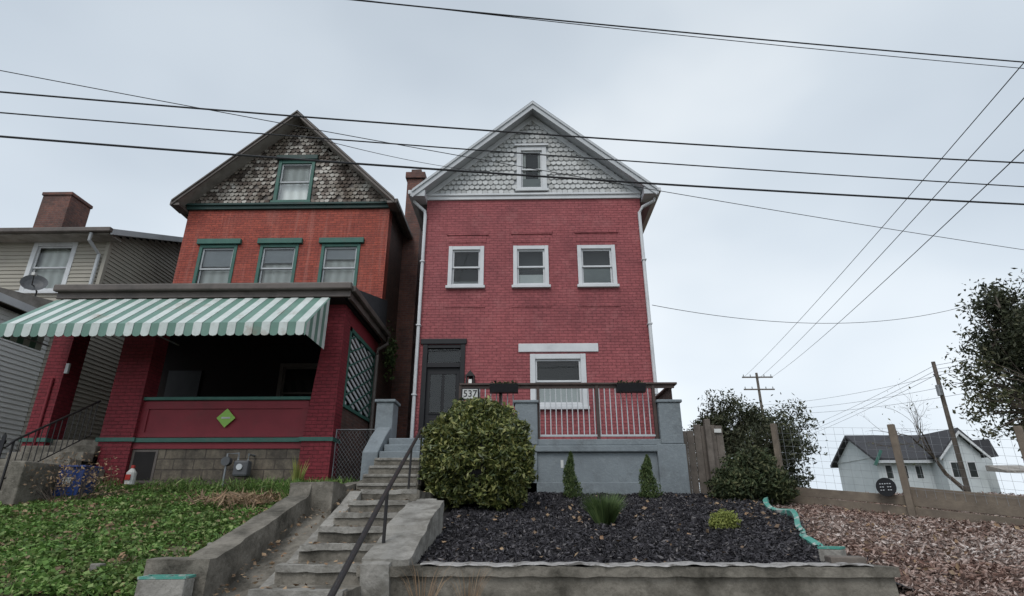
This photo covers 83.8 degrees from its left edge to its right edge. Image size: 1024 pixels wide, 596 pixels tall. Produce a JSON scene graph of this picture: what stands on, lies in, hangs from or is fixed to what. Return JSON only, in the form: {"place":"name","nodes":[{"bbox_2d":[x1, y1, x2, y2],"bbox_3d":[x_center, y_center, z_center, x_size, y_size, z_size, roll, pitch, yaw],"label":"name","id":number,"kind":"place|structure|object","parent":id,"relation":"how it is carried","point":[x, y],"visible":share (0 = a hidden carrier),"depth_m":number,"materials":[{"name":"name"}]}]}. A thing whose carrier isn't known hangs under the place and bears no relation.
{"place":"outdoors","nodes":[
{"label":"outdoors","id":0,"kind":"place"},
{"bbox_2d":[0,307,49,458],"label":"porch siding","id":1,"kind":"object","parent":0,"point":[20,366],"visible":0.67,"depth_m":14.02,"materials":[{"name":"wood"}]},
{"bbox_2d":[0,233,120,242],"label":"soffit","id":2,"kind":"structure","parent":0,"point":[51,237],"depth_m":15.85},
{"bbox_2d":[0,481,288,595],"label":"lawn","id":3,"kind":"structure","parent":0,"point":[180,549],"depth_m":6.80,"materials":[{"name":"plant"}]},
{"bbox_2d":[23,451,133,500],"bbox_3d":[-7.746,3.194,10.145,1.986,0.949,1.413,0,-21,1],"label":"bare shrub","id":4,"kind":"object","parent":3,"relation":"on","point":[78,480],"depth_m":10.03,"materials":[{"name":"plant"}]},
{"bbox_2d":[0,484,272,592],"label":"fallen leaves","id":5,"kind":"object","parent":3,"relation":"on","point":[75,538],"visible":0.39,"depth_m":8.18,"materials":[{"name":"brown plant"}]},
{"bbox_2d":[96,475,357,492],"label":"weed grass","id":6,"kind":"structure","parent":3,"relation":"on","point":[182,484],"depth_m":10.91,"materials":[{"name":"green plant"}]},
{"bbox_2d":[170,487,287,509],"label":"dry weeds","id":7,"kind":"object","parent":3,"relation":"on","point":[253,497],"visible":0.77,"depth_m":9.21,"materials":[{"name":"brown plant"}]},
{"bbox_2d":[20,305,351,485],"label":"porch pier","id":8,"kind":"structure","parent":0,"point":[139,371],"depth_m":12.23,"materials":[{"name":"brick"}]},
{"bbox_2d":[56,290,350,298],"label":"porch fascia","id":9,"kind":"structure","parent":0,"point":[211,294],"depth_m":12.50,"materials":[{"name":"wood"}]},
{"bbox_2d":[53,282,352,291],"bbox_3d":[-6.769,-0.237,12.498,6.580,0.160,0.118,0,-21,1],"label":"porch gutter","id":10,"kind":"object","parent":9,"relation":"attached to","point":[201,287],"visible":1,"depth_m":12.45,"materials":[{"name":"metal"}]},
{"bbox_2d":[62,297,380,343],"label":"porch ceiling","id":11,"kind":"structure","parent":0,"point":[244,339],"depth_m":15.27,"materials":[{"name":"wood"}]},
{"bbox_2d":[188,484,311,593],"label":"step wall","id":12,"kind":"structure","parent":0,"point":[247,542],"depth_m":6.03,"materials":[{"name":"concrete"}]},
{"bbox_2d":[175,117,407,237],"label":"soffit","id":13,"kind":"structure","parent":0,"point":[210,183],"depth_m":17.63,"materials":[{"name":"wood"}]},
{"bbox_2d":[187,204,388,210],"bbox_3d":[-6.735,-2.748,17.244,6.200,0.150,0.100,0,-21,1],"label":"green band","id":14,"kind":"object","parent":13,"relation":"attached to","point":[293,207],"visible":0.74,"depth_m":17.19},
{"bbox_2d":[201,131,379,202],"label":"gable wall","id":15,"kind":"structure","parent":13,"relation":"attached to","point":[319,168],"depth_m":17.59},
{"bbox_2d":[192,123,386,202],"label":"gable shingles","id":16,"kind":"object","parent":15,"relation":"attached to","point":[220,189],"visible":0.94,"depth_m":17.58,"materials":[{"name":"wood"}]},
{"bbox_2d":[270,160,315,201],"bbox_3d":[-6.695,-3.578,17.557,1.220,1.535,0.150,0,-21,1],"label":"attic window casing","id":17,"kind":"object","parent":15,"relation":"attached to","point":[277,184],"visible":0.7,"depth_m":17.57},
{"bbox_2d":[279,166,310,199],"bbox_3d":[-6.690,-3.509,17.771,1.040,1.410,0.020,0,-21,1],"label":"attic window backing","id":18,"kind":"object","parent":17,"relation":"attached to","point":[295,191],"visible":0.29,"depth_m":17.77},
{"bbox_2d":[297,110,391,194],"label":"roof","id":19,"kind":"structure","parent":13,"relation":"attached to","point":[335,144],"depth_m":17.45,"materials":[{"name":"concrete"}]},
{"bbox_2d":[171,113,394,204],"bbox_3d":[-6.745,-4.322,17.355,6.590,3.320,0.042,0,-21,1],"label":"bargeboard","id":20,"kind":"object","parent":19,"relation":"attached to","point":[260,140],"visible":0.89,"depth_m":17.28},
{"bbox_2d":[0,0,1023,495],"label":"sky","id":21,"kind":"structure","parent":0,"point":[339,59],"materials":[{"name":"white"}]},
{"bbox_2d":[418,109,650,224],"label":"soffit","id":22,"kind":"structure","parent":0,"point":[579,145],"depth_m":16.46,"materials":[{"name":"wood"}]},
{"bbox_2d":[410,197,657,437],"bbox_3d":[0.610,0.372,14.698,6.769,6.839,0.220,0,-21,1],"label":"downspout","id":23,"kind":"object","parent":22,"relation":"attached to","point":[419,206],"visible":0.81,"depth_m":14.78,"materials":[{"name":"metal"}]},
{"bbox_2d":[475,101,609,153],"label":"roof","id":24,"kind":"structure","parent":22,"relation":"attached to","point":[548,111],"depth_m":16.46,"materials":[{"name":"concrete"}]},
{"bbox_2d":[412,104,656,197],"bbox_3d":[0.604,-4.256,16.147,6.690,3.170,0.042,0,-21,1],"label":"bargeboard","id":25,"kind":"object","parent":24,"relation":"attached to","point":[510,123],"visible":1,"depth_m":16.10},
{"bbox_2d":[412,101,656,191],"bbox_3d":[0.603,-4.343,16.140,6.700,3.014,0.036,0,-21,1],"label":"barge moulding","id":26,"kind":"object","parent":25,"relation":"attached to","point":[512,117],"visible":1,"depth_m":16.12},
{"bbox_2d":[537,452,658,481],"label":"terrace wall","id":27,"kind":"structure","parent":0,"point":[607,466],"depth_m":11.57,"materials":[{"name":"concrete"}]},
{"bbox_2d":[416,491,925,593],"bbox_3d":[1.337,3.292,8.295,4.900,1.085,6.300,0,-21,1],"label":"mulch bed","id":28,"kind":"object","parent":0,"point":[446,511],"visible":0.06,"depth_m":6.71,"materials":[{"name":"black wood"}]},
{"bbox_2d":[416,395,538,510],"bbox_3d":[-0.580,2.614,9.669,2.042,1.924,1.983,0,-21,1],"label":"round hedge bush","id":29,"kind":"object","parent":28,"relation":"on","point":[480,451],"visible":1,"depth_m":9.10,"materials":[{"name":"green plant"}]},
{"bbox_2d":[579,489,629,524],"bbox_3d":[1.278,2.915,7.959,0.748,0.462,0.737,0,-21,1],"label":"grass tuft","id":30,"kind":"object","parent":28,"relation":"on","point":[605,510],"visible":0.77,"depth_m":7.85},
{"bbox_2d":[637,454,663,497],"bbox_3d":[2.555,3.408,10.763,0.465,0.911,0.466,13,-25,-30],"label":"arborvitae shrub","id":31,"kind":"object","parent":28,"relation":"on","point":[646,473],"visible":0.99,"depth_m":10.67,"materials":[{"name":"green plant"}]},
{"bbox_3d":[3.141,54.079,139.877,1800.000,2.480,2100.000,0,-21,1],"label":"ground","id":32,"kind":"structure","parent":0,"visible":0},
{"bbox_2d":[0,446,104,506],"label":"concrete stoop","id":33,"kind":"object","parent":32,"relation":"on","point":[14,490],"visible":0.4,"depth_m":10.19,"materials":[{"name":"concrete"}]},
{"bbox_2d":[0,400,100,489],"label":"iron railing","id":34,"kind":"object","parent":33,"relation":"on","point":[12,442],"visible":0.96,"depth_m":10.77,"materials":[{"name":"black metal"}]},
{"bbox_2d":[0,242,106,451],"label":"front siding","id":35,"kind":"object","parent":32,"relation":"on","point":[14,258],"visible":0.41,"depth_m":15.81,"materials":[{"name":"plastic"}]},
{"bbox_2d":[17,242,78,293],"bbox_3d":[-12.825,-0.848,15.811,1.330,1.585,0.150,0,-21,1],"label":"window casing","id":36,"kind":"object","parent":35,"relation":"attached to","point":[31,261],"depth_m":15.86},
{"bbox_2d":[64,242,173,439],"bbox_3d":[-11.207,2.931,18.518,0.022,7.000,7.800,0,-21,1],"label":"side siding","id":37,"kind":"object","parent":32,"relation":"on","point":[126,265],"visible":0.06,"depth_m":15.80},
{"bbox_2d":[143,556,225,595],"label":"corner pier","id":38,"kind":"structure","parent":32,"relation":"on","point":[208,572],"depth_m":4.98,"materials":[{"name":"concrete"}]},
{"bbox_2d":[134,574,195,595],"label":"cinder block","id":39,"kind":"object","parent":38,"relation":"attached to","point":[167,585],"depth_m":4.71,"materials":[{"name":"concrete"}]},
{"bbox_2d":[128,449,299,486],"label":"base wall","id":40,"kind":"structure","parent":32,"relation":"on","point":[206,465],"depth_m":11.70,"materials":[{"name":"concrete"}]},
{"bbox_2d":[132,442,300,448],"bbox_3d":[-6.106,3.071,11.863,3.520,0.128,0.110,0,-21,1],"label":"red base","id":41,"kind":"object","parent":40,"relation":"on","point":[222,445],"visible":0.86,"depth_m":11.81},
{"bbox_2d":[134,437,301,442],"bbox_3d":[-6.107,2.961,11.878,3.520,0.085,0.160,0,-21,1],"label":"deck edge","id":42,"kind":"object","parent":40,"relation":"on","point":[142,440],"visible":0.79,"depth_m":11.80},
{"bbox_2d":[137,400,309,437],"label":"half wall","id":43,"kind":"structure","parent":42,"relation":"on","point":[206,420],"depth_m":12.06,"materials":[{"name":"wood"}]},
{"bbox_2d":[136,401,309,436],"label":"half wall trim","id":44,"kind":"structure","parent":43,"relation":"attached to","point":[302,405],"depth_m":12.11,"materials":[{"name":"wood"}]},
{"bbox_2d":[144,396,310,400],"bbox_3d":[-6.069,2.195,12.316,3.650,0.070,0.330,0,-21,1],"label":"sill rail","id":45,"kind":"object","parent":43,"relation":"on","point":[223,398],"visible":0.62,"depth_m":12.16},
{"bbox_2d":[60,290,387,336],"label":"porch roof","id":46,"kind":"structure","parent":32,"relation":"on","point":[378,305],"depth_m":14.97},
{"bbox_2d":[0,297,329,350],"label":"striped awning","id":47,"kind":"object","parent":46,"relation":"attached to","point":[308,317],"visible":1,"depth_m":11.41,"materials":[{"name":"fabric"}]},
{"bbox_2d":[157,343,369,415],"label":"wall","id":48,"kind":"structure","parent":32,"relation":"on","point":[240,370],"depth_m":15.54,"materials":[{"name":"black"}]},
{"bbox_2d":[163,371,202,396],"bbox_3d":[-8.835,2.991,15.088,0.900,2.170,0.058,0,-21,1],"label":"window","id":49,"kind":"structure","parent":48,"relation":"attached to","point":[183,383],"depth_m":15.32,"materials":[{"name":"glass"}]},
{"bbox_2d":[172,209,378,293],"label":"front wall","id":50,"kind":"structure","parent":48,"relation":"on","point":[310,227],"depth_m":16.96,"materials":[{"name":"red brick"}]},
{"bbox_2d":[202,249,355,266],"bbox_3d":[-6.822,-1.186,16.792,4.560,0.550,0.010,0,-21,1],"label":"window blind","id":51,"kind":"object","parent":50,"relation":"attached to","point":[217,258],"depth_m":16.80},
{"bbox_2d":[196,237,364,244],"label":"green lintel","id":52,"kind":"structure","parent":50,"relation":"attached to","point":[334,240],"depth_m":16.77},
{"bbox_2d":[371,209,391,341],"bbox_3d":[-3.825,-0.719,16.614,0.312,4.050,0.362,0,-21,1],"label":"brick corner","id":53,"kind":"object","parent":48,"relation":"on","point":[379,283],"visible":0.71,"depth_m":16.68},
{"bbox_2d":[221,498,343,595],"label":"step ledge","id":54,"kind":"object","parent":32,"relation":"on","point":[243,585],"visible":0.18,"depth_m":6.06,"materials":[{"name":"concrete"}]},
{"bbox_2d":[259,491,360,587],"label":"ledge curb","id":55,"kind":"structure","parent":32,"relation":"on","point":[329,520],"depth_m":6.82,"materials":[{"name":"concrete"}]},
{"bbox_2d":[289,481,345,514],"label":"pier","id":56,"kind":"structure","parent":32,"relation":"on","point":[325,496],"depth_m":7.44,"materials":[{"name":"concrete"}]},
{"bbox_2d":[247,438,434,595],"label":"concrete steps","id":57,"kind":"structure","parent":32,"relation":"on","point":[319,573],"depth_m":6.28,"materials":[{"name":"grey paint"}]},
{"bbox_2d":[327,427,422,595],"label":"handrail","id":58,"kind":"object","parent":57,"relation":"on","point":[334,589],"visible":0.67,"depth_m":5.44,"materials":[{"name":"black metal"}]},
{"bbox_2d":[335,408,368,482],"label":"gate","id":59,"kind":"structure","parent":32,"relation":"on","point":[349,420],"depth_m":13.13,"materials":[{"name":"metal"}]},
{"bbox_2d":[343,404,369,422],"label":"side sill","id":60,"kind":"structure","parent":59,"relation":"on","point":[351,410],"depth_m":13.39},
{"bbox_2d":[345,336,373,418],"bbox_3d":[-3.723,1.936,13.960,0.020,1.711,2.190,0,-21,1],"label":"lattice panel","id":61,"kind":"object","parent":60,"relation":"on","point":[358,377],"visible":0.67,"depth_m":13.91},
{"bbox_2d":[372,211,402,433],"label":"side wall","id":62,"kind":"structure","parent":32,"relation":"on","point":[383,388],"depth_m":17.34,"materials":[{"name":"brick"}]},
{"bbox_2d":[360,498,436,595],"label":"step curb","id":63,"kind":"structure","parent":32,"relation":"on","point":[374,578],"depth_m":5.13,"materials":[{"name":"concrete"}]},
{"bbox_2d":[362,500,443,565],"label":"curb slab","id":64,"kind":"structure","parent":32,"relation":"on","point":[413,529],"depth_m":6.11,"materials":[{"name":"concrete"}]},
{"bbox_2d":[360,427,446,505],"bbox_3d":[-2.009,3.222,11.102,1.600,1.542,0.950,0,-21,1],"label":"stair cheek","id":65,"kind":"object","parent":32,"relation":"on","point":[377,441],"visible":0.31,"depth_m":10.93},
{"bbox_2d":[391,179,422,437],"bbox_3d":[-3.358,0.923,18.309,0.545,10.600,0.700,0,-21,1],"label":"side chimney","id":66,"kind":"object","parent":32,"relation":"on","point":[403,372],"visible":0.57,"depth_m":18.07,"materials":[{"name":"brick"}]},
{"bbox_2d":[375,402,683,444],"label":"pillar","id":67,"kind":"structure","parent":32,"relation":"on","point":[670,429],"depth_m":11.87,"materials":[{"name":"grey paint"}]},
{"bbox_2d":[413,199,654,438],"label":"front wall","id":68,"kind":"structure","parent":32,"relation":"on","point":[496,330],"depth_m":14.90,"materials":[{"name":"brick"}]},
{"bbox_2d":[418,344,464,437],"bbox_3d":[-1.726,2.427,14.144,1.080,2.625,0.130,0,-21,1],"label":"door frame","id":69,"kind":"object","parent":68,"relation":"attached to","point":[426,364],"visible":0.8,"depth_m":14.37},
{"bbox_2d":[423,368,459,437],"bbox_3d":[-1.725,2.722,14.079,0.836,2.028,0.040,0,-21,1],"label":"door leaf","id":70,"kind":"object","parent":69,"relation":"in","point":[428,385],"visible":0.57,"depth_m":14.24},
{"bbox_2d":[429,374,455,412],"bbox_3d":[-1.725,2.367,14.189,0.620,0.950,0.006,0,-21,1],"label":"door light backing","id":71,"kind":"object","parent":70,"relation":"in","point":[435,392],"depth_m":14.20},
{"bbox_2d":[445,246,484,288],"bbox_3d":[-1.237,-0.829,15.329,1.040,1.245,0.150,0,-21,1],"label":"window casing","id":72,"kind":"object","parent":68,"relation":"attached to","point":[450,285],"depth_m":15.29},
{"bbox_2d":[454,252,478,281],"bbox_3d":[-1.232,-0.760,15.544,0.850,1.110,0.020,0,-21,1],"label":"window backing","id":73,"kind":"object","parent":68,"relation":"attached to","point":[466,259],"depth_m":15.58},
{"bbox_2d":[447,229,617,242],"bbox_3d":[0.563,-1.696,15.632,4.680,0.370,0.050,0,-21,1],"label":"brick arch band","id":74,"kind":"object","parent":68,"relation":"attached to","point":[467,237],"visible":1,"depth_m":15.62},
{"bbox_2d":[440,124,626,193],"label":"gable wall","id":75,"kind":"structure","parent":68,"relation":"on","point":[515,172],"depth_m":16.37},
{"bbox_2d":[515,146,548,192],"bbox_3d":[0.562,-3.702,16.370,0.940,1.515,0.150,0,-21,1],"label":"attic window casing","id":76,"kind":"object","parent":75,"relation":"attached to","point":[520,189],"visible":1,"depth_m":16.30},
{"bbox_2d":[427,115,640,198],"bbox_3d":[0.593,-4.112,16.536,6.000,2.830,0.073,0,-21,1],"label":"rake board","id":77,"kind":"object","parent":75,"relation":"attached to","point":[526,122],"visible":0.89,"depth_m":16.52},
{"bbox_2d":[427,194,640,200],"bbox_3d":[0.593,-2.838,16.059,6.000,0.150,0.070,0,-21,1],"label":"frieze","id":78,"kind":"object","parent":75,"relation":"attached to","point":[536,197],"visible":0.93,"depth_m":16.02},
{"bbox_2d":[435,117,636,193],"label":"gable shingles","id":79,"kind":"object","parent":75,"relation":"attached to","point":[514,168],"visible":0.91,"depth_m":16.32,"materials":[{"name":"wood"}]},
{"bbox_2d":[537,361,578,379],"bbox_3d":[1.157,2.136,14.378,1.240,1.223,0.020,0,-21,1],"label":"parlour window backing","id":80,"kind":"object","parent":68,"relation":"attached to","point":[557,370],"visible":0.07,"depth_m":14.48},
{"bbox_2d":[518,343,597,351],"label":"lintel","id":81,"kind":"structure","parent":68,"relation":"attached to","point":[569,347],"depth_m":14.45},
{"bbox_2d":[530,354,589,409],"bbox_3d":[1.153,2.066,14.164,1.480,1.405,0.150,0,-21,1],"label":"parlour window casing","id":82,"kind":"object","parent":68,"relation":"attached to","point":[581,357],"visible":0.72,"depth_m":14.18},
{"bbox_2d":[577,245,619,287],"bbox_3d":[2.272,-0.855,15.261,1.100,1.245,0.150,0,-21,1],"label":"window casing","id":83,"kind":"object","parent":68,"relation":"attached to","point":[581,284],"depth_m":15.21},
{"bbox_2d":[527,444,690,494],"bbox_3d":[1.784,3.688,11.546,3.500,1.390,0.330,0,-21,1],"label":"terrace pilaster","id":84,"kind":"object","parent":32,"relation":"on","point":[673,468],"visible":0.33,"depth_m":11.44,"materials":[{"name":"grey paint"}]},
{"bbox_2d":[390,576,898,595],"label":"front wall","id":85,"kind":"structure","parent":32,"relation":"on","point":[670,586],"depth_m":5.11,"materials":[{"name":"concrete"}]},
{"bbox_2d":[356,563,900,577],"bbox_3d":[1.030,2.505,5.251,4.875,0.109,0.297,0,-21,1],"label":"cap","id":86,"kind":"object","parent":85,"relation":"on","point":[695,570],"visible":0.72,"depth_m":5.12,"materials":[{"name":"concrete"}]},
{"bbox_2d":[420,561,873,567],"bbox_3d":[1.197,2.451,5.271,4.050,0.040,0.335,0,-21,1],"label":"landscape fabric","id":87,"kind":"object","parent":86,"relation":"on","point":[721,564],"visible":0.96,"depth_m":5.17,"materials":[{"name":"fabric"}]},
{"bbox_2d":[683,419,725,493],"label":"board gate","id":88,"kind":"structure","parent":32,"relation":"on","point":[706,441],"depth_m":12.03,"materials":[{"name":"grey wood"}]},
{"bbox_2d":[704,445,803,505],"bbox_3d":[4.416,3.296,10.588,1.779,1.116,1.175,0,-21,1],"label":"dark shrub","id":89,"kind":"object","parent":32,"relation":"on","point":[754,474],"visible":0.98,"depth_m":10.26,"materials":[{"name":"green plant"}]},
{"bbox_2d":[682,387,827,487],"bbox_3d":[6.249,3.830,15.123,4.051,3.157,3.904,0,-21,1],"label":"evergreen tree","id":90,"kind":"object","parent":32,"relation":"on","point":[753,424],"visible":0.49,"depth_m":15.03,"materials":[{"name":"green plant"}]},
{"bbox_2d":[742,373,774,441],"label":"utility pole","id":91,"kind":"object","parent":32,"relation":"on","point":[758,386],"visible":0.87,"depth_m":59.96,"materials":[{"name":"brown wood"}]},
{"bbox_2d":[0,0,1023,433],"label":"power lines","id":92,"kind":"object","parent":91,"relation":"attached to","point":[586,158],"visible":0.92,"depth_m":9.57,"materials":[{"name":"black metal"}]},
{"bbox_2d":[770,423,1023,528],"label":"timber fence","id":93,"kind":"object","parent":32,"relation":"on","point":[911,498],"visible":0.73,"depth_m":9.26,"materials":[{"name":"brown wood"}]},
{"bbox_2d":[777,494,1023,595],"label":"wood chip slope","id":94,"kind":"structure","parent":32,"relation":"on","point":[899,566],"depth_m":6.86,"materials":[{"name":"wood"}]},
{"bbox_2d":[442,494,1023,585],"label":"blown leaves","id":95,"kind":"object","parent":94,"relation":"on","point":[957,566],"visible":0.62,"depth_m":7.48,"materials":[{"name":"brown plant"}]},
{"bbox_2d":[761,490,1023,595],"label":"wood chips","id":96,"kind":"object","parent":94,"relation":"on","point":[966,529],"visible":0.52,"depth_m":6.98,"materials":[{"name":"wood"}]},
{"bbox_2d":[852,379,966,491],"bbox_3d":[13.775,4.941,19.633,3.464,4.115,3.630,0,-21,1],"label":"bare tree","id":97,"kind":"object","parent":32,"relation":"on","point":[943,470],"visible":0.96,"depth_m":19.65,"materials":[{"name":"brown plant"}]},
{"bbox_2d":[838,457,1001,493],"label":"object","id":98,"kind":"object","parent":32,"relation":"on","point":[866,474],"visible":0.29,"depth_m":42.94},
{"bbox_2d":[830,435,933,467],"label":"roof","id":99,"kind":"structure","parent":98,"relation":"on","point":[860,441],"depth_m":44.65,"materials":[{"name":"tile"}]},
{"bbox_2d":[920,427,990,458],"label":"wing roof","id":100,"kind":"structure","parent":98,"relation":"on","point":[937,447],"depth_m":42.30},
{"bbox_2d":[931,361,970,491],"bbox_3d":[16.321,4.912,21.238,0.406,5.250,0.176,17,-27,-37],"label":"utility pole","id":101,"kind":"object","parent":32,"relation":"on","point":[939,389],"visible":0.81,"depth_m":21.29,"materials":[{"name":"brown wood"}]},
{"bbox_2d":[930,435,990,492],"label":"wing wall","id":102,"kind":"structure","parent":32,"relation":"on","point":[967,452],"depth_m":41.44,"materials":[{"name":"wood"}]},
{"bbox_2d":[937,347,1023,458],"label":"leafy tree","id":103,"kind":"object","parent":32,"relation":"on","point":[990,396],"visible":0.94,"depth_m":19.16,"materials":[{"name":"green plant"}]},
{"bbox_2d":[945,268,1023,440],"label":"leafy tree","id":104,"kind":"object","parent":32,"relation":"on","point":[1007,337],"visible":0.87,"depth_m":20.50,"materials":[{"name":"green plant"}]},
{"bbox_3d":[0.360,3.915,12.546,6.270,1.282,1.740,0,-21,1],"label":"terrace","id":105,"kind":"object","parent":32,"relation":"on","visible":0},
{"bbox_2d":[459,385,658,438],"bbox_3d":[0.949,2.408,12.047,4.170,1.138,0.085,0,-21,1],"label":"rail post","id":106,"kind":"object","parent":105,"relation":"on","point":[597,410],"visible":0.57,"depth_m":12.01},
{"bbox_2d":[462,388,651,434],"bbox_3d":[0.979,2.357,12.058,4.070,1.039,0.020,0,-21,1],"label":"baluster","id":107,"kind":"object","parent":106,"relation":"on","point":[594,411],"visible":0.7,"depth_m":12.02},
{"bbox_2d":[528,482,660,494],"bbox_3d":[1.552,3.996,11.317,3.200,0.650,0.055,0,-21,1],"label":"terrace base fillet","id":108,"kind":"object","parent":105,"relation":"attached to","point":[608,487],"visible":0.24,"depth_m":11.37,"materials":[{"name":"grey paint"}]},
{"bbox_2d":[532,445,657,451],"bbox_3d":[0.878,3.109,11.740,4.650,0.130,0.220,0,-21,1],"label":"terrace wall band","id":109,"kind":"object","parent":105,"relation":"attached to","point":[596,448],"visible":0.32,"depth_m":11.62,"materials":[{"name":"grey paint"}]},
{"bbox_2d":[538,439,660,444],"bbox_3d":[1.005,3.011,11.855,4.900,0.125,0.270,0,-21,1],"label":"terrace cap","id":110,"kind":"object","parent":109,"relation":"on","point":[599,441],"visible":0.28,"depth_m":11.71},
{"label":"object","id":111,"kind":"object","parent":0,"visible":0},
{"bbox_2d":[36,248,71,287],"bbox_3d":[-12.820,-0.777,16.025,1.090,1.403,0.020,0,-21,1],"label":"window backing","id":112,"kind":"object","parent":111,"relation":"attached to","point":[55,257],"depth_m":16.09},
{"bbox_2d":[33,195,90,226],"bbox_3d":[-15.123,-2.041,18.961,0.950,2.600,0.900,0,-21,1],"label":"chimney","id":113,"kind":"object","parent":111,"relation":"on","point":[62,211],"visible":0.36,"depth_m":18.89,"materials":[{"name":"brick"}]},
{"bbox_2d":[19,233,181,243],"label":"roof","id":114,"kind":"structure","parent":111,"relation":"on","point":[126,237],"depth_m":18.52,"materials":[{"name":"concrete"}]},
{"bbox_2d":[0,227,112,233],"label":"gutter","id":115,"kind":"object","parent":114,"relation":"attached to","point":[57,230],"visible":1,"depth_m":15.53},
{"bbox_2d":[115,236,180,277],"bbox_3d":[-11.207,-1.088,20.061,0.022,1.610,7.662,0,-21,1],"label":"gable siding","id":116,"kind":"object","parent":114,"relation":"attached to","point":[163,256],"visible":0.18,"depth_m":18.16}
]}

